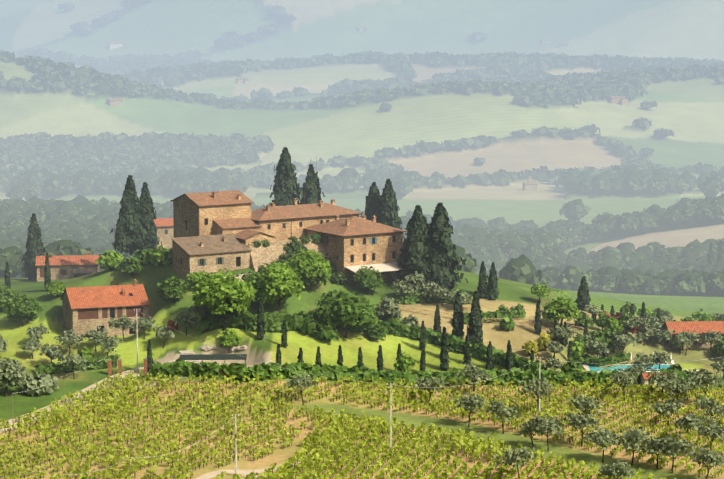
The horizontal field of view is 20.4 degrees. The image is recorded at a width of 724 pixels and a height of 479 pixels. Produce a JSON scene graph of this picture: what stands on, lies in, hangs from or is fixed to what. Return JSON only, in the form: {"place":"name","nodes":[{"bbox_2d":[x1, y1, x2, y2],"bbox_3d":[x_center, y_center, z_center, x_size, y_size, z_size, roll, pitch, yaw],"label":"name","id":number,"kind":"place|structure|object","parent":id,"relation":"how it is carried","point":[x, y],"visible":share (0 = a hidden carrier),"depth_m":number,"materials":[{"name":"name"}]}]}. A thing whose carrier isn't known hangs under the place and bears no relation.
{"place":"outdoors","nodes":[
{"label":"outdoors","id":0,"kind":"place"},
{"bbox_2d":[0,367,148,432],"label":"dirt road","id":1,"kind":"structure","parent":0,"point":[12,421],"depth_m":402.01,"materials":[{"name":"beige soil"}]},
{"bbox_2d":[64,378,164,408],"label":"grapevine row","id":2,"kind":"object","parent":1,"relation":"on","point":[154,383],"visible":0.15,"depth_m":404.72,"materials":[{"name":"green plant"}]},
{"bbox_2d":[75,232,348,478],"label":"ivy","id":3,"kind":"object","parent":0,"point":[297,246],"visible":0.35,"depth_m":451.05,"materials":[{"name":"green plant"}]},
{"bbox_2d":[195,462,300,478],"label":"dirt path","id":4,"kind":"structure","parent":0,"point":[209,475],"depth_m":347.93,"materials":[{"name":"beige soil"}]},
{"bbox_2d":[0,0,723,478],"bbox_3d":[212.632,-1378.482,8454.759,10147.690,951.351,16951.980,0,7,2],"label":"terrain","id":5,"kind":"structure","parent":0,"point":[688,114],"depth_m":1456.75,"materials":[{"name":"green plant"}]},
{"bbox_2d":[35,251,99,281],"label":"farmhouse","id":6,"kind":"object","parent":5,"relation":"on","point":[67,266],"visible":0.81,"depth_m":492.61,"materials":[{"name":"stone"}]},
{"bbox_2d":[60,279,152,337],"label":"farmhouse","id":7,"kind":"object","parent":5,"relation":"on","point":[84,309],"depth_m":437.54,"materials":[{"name":"stone"}]},
{"bbox_2d":[106,42,121,49],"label":"building","id":8,"kind":"structure","parent":5,"relation":"on","point":[111,45],"depth_m":2601.26,"materials":[{"name":"stone"}]},
{"bbox_2d":[106,98,122,105],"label":"building","id":9,"kind":"structure","parent":5,"relation":"on","point":[115,102],"depth_m":1558.03,"materials":[{"name":"stone"}]},
{"bbox_2d":[107,358,147,374],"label":"gate","id":10,"kind":"structure","parent":5,"relation":"on","point":[120,366],"depth_m":416.25,"materials":[{"name":"brown brick"}]},
{"bbox_2d":[153,218,173,248],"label":"house","id":11,"kind":"structure","parent":5,"relation":"on","point":[164,227],"depth_m":528.14,"materials":[{"name":"stone"}]},
{"bbox_2d":[179,351,199,362],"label":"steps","id":12,"kind":"structure","parent":5,"relation":"on","point":[188,354],"depth_m":420.23,"materials":[{"name":"beige stone"}]},
{"bbox_2d":[179,354,246,362],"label":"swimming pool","id":13,"kind":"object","parent":5,"relation":"on","point":[212,357],"visible":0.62,"depth_m":412.09,"materials":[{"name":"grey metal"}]},
{"bbox_2d":[162,359,274,366],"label":"stone paving","id":14,"kind":"structure","parent":5,"relation":"on","point":[259,362],"depth_m":414.67,"materials":[{"name":"beige stone"}]},
{"bbox_2d":[199,345,246,351],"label":"rocks","id":15,"kind":"object","parent":5,"relation":"on","point":[205,348],"visible":0.9,"depth_m":421.16,"materials":[{"name":"beige stone"}]},
{"bbox_2d":[236,77,250,82],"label":"building","id":16,"kind":"structure","parent":5,"relation":"on","point":[243,80],"depth_m":2009.89,"materials":[{"name":"stone"}]},
{"bbox_2d":[171,190,406,292],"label":"villa","id":17,"kind":"object","parent":5,"relation":"on","point":[214,231],"visible":0.79,"depth_m":454.78,"materials":[{"name":"stone"}]},
{"bbox_2d":[7,192,710,371],"bbox_3d":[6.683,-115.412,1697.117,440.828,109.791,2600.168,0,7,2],"label":"vegetation","id":18,"kind":"object","parent":5,"relation":"on","point":[288,197],"depth_m":453.62,"materials":[{"name":"green"}]},
{"bbox_2d":[0,377,719,478],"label":"post","id":19,"kind":"object","parent":5,"relation":"on","point":[319,442],"visible":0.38,"depth_m":370.12,"materials":[{"name":"brown wood"}]},
{"bbox_2d":[0,237,722,390],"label":"vegetation","id":20,"kind":"object","parent":5,"relation":"on","point":[132,274],"visible":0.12,"depth_m":430.07,"materials":[{"name":"green plant"}]},
{"bbox_2d":[0,0,723,188],"bbox_3d":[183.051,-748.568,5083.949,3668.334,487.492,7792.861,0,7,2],"label":"forest vegetation","id":21,"kind":"object","parent":5,"relation":"on","point":[254,145],"visible":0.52,"depth_m":1571.62,"materials":[{"name":"green plant"}]},
{"bbox_2d":[0,0,723,296],"bbox_3d":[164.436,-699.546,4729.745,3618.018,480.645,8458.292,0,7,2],"label":"vegetation","id":22,"kind":"object","parent":5,"relation":"on","point":[646,266],"visible":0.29,"depth_m":1033.52,"materials":[{"name":"green plant"}]},
{"bbox_2d":[0,167,723,294],"bbox_3d":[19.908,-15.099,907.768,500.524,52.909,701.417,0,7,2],"label":"trees","id":23,"kind":"object","parent":5,"relation":"on","point":[561,282],"visible":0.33,"depth_m":924.86,"materials":[{"name":"green plant"}]},
{"bbox_2d":[0,235,723,386],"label":"trees","id":24,"kind":"object","parent":5,"relation":"on","point":[339,310],"visible":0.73,"depth_m":428.42,"materials":[{"name":"green plant"}]},
{"bbox_2d":[5,309,718,474],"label":"utility poles","id":25,"kind":"object","parent":5,"relation":"on","point":[235,466],"visible":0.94,"depth_m":372.42,"materials":[{"name":"grey wood"}]},
{"bbox_2d":[0,370,723,478],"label":"vine","id":26,"kind":"object","parent":5,"relation":"on","point":[332,428],"visible":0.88,"depth_m":369.58,"materials":[{"name":"green plant"}]},
{"bbox_2d":[0,271,723,478],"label":"olive trees","id":27,"kind":"object","parent":5,"relation":"on","point":[701,377],"visible":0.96,"depth_m":396.71,"materials":[{"name":"green plant"}]},
{"bbox_2d":[0,184,723,478],"bbox_3d":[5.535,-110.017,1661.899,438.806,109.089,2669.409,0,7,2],"label":"vegetation","id":28,"kind":"object","parent":5,"relation":"on","point":[346,337],"depth_m":423.50,"materials":[{"name":"green plant"}]},
{"bbox_2d":[36,254,688,385],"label":"vegetation","id":29,"kind":"object","parent":5,"relation":"on","point":[517,365],"visible":0.17,"depth_m":420.65,"materials":[{"name":"green"}]},
{"bbox_2d":[356,27,369,31],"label":"building","id":30,"kind":"structure","parent":5,"relation":"on","point":[359,29],"depth_m":2599.95,"materials":[{"name":"stone"}]},
{"bbox_2d":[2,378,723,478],"bbox_3d":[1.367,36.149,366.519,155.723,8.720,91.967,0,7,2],"label":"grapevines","id":31,"kind":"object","parent":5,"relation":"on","point":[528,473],"visible":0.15,"depth_m":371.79,"materials":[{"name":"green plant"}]},
{"bbox_2d":[4,147,722,371],"bbox_3d":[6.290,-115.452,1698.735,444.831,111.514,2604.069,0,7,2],"label":"cypress trees","id":32,"kind":"object","parent":5,"relation":"on","point":[420,250],"visible":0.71,"depth_m":452.23,"materials":[{"name":"green plant"}]},
{"bbox_2d":[45,245,714,370],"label":"trees","id":33,"kind":"object","parent":5,"relation":"on","point":[246,293],"visible":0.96,"depth_m":427.65,"materials":[{"name":"green plant"}]},
{"bbox_2d":[134,247,630,386],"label":"hedge","id":34,"kind":"object","parent":5,"relation":"on","point":[187,368],"visible":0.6,"depth_m":409.33,"materials":[{"name":"green plant"}]},
{"bbox_2d":[398,304,633,369],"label":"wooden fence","id":35,"kind":"object","parent":5,"relation":"on","point":[530,322],"visible":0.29,"depth_m":436.42,"materials":[{"name":"brown wood"}]},
{"bbox_2d":[522,176,536,190],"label":"chapel building","id":36,"kind":"structure","parent":5,"relation":"on","point":[529,185],"depth_m":1250.75,"materials":[{"name":"stone"}]},
{"bbox_2d":[521,332,552,354],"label":"yellow-leaved tree","id":37,"kind":"object","parent":5,"relation":"on","point":[541,343],"visible":0.85,"depth_m":424.16,"materials":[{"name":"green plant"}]},
{"bbox_2d":[540,39,550,43],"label":"building","id":38,"kind":"structure","parent":5,"relation":"on","point":[542,41],"depth_m":2517.14,"materials":[{"name":"stone"}]},
{"bbox_2d":[558,43,568,47],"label":"building","id":39,"kind":"structure","parent":5,"relation":"on","point":[560,45],"depth_m":2485.71,"materials":[{"name":"stone"}]},
{"bbox_2d":[609,96,628,105],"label":"building","id":40,"kind":"structure","parent":5,"relation":"on","point":[621,100],"depth_m":1572.02,"materials":[{"name":"stone"}]},
{"bbox_2d":[582,352,696,372],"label":"pool","id":41,"kind":"structure","parent":5,"relation":"on","point":[616,367],"depth_m":421.83,"materials":[{"name":"blue liquid"}]},
{"bbox_2d":[640,373,666,388],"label":"shed","id":42,"kind":"structure","parent":5,"relation":"on","point":[643,378],"depth_m":402.97,"materials":[{"name":"stone"}]},
{"bbox_2d":[662,321,723,347],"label":"house","id":43,"kind":"structure","parent":5,"relation":"on","point":[699,327],"depth_m":441.79,"materials":[{"name":"tile"}]}
]}

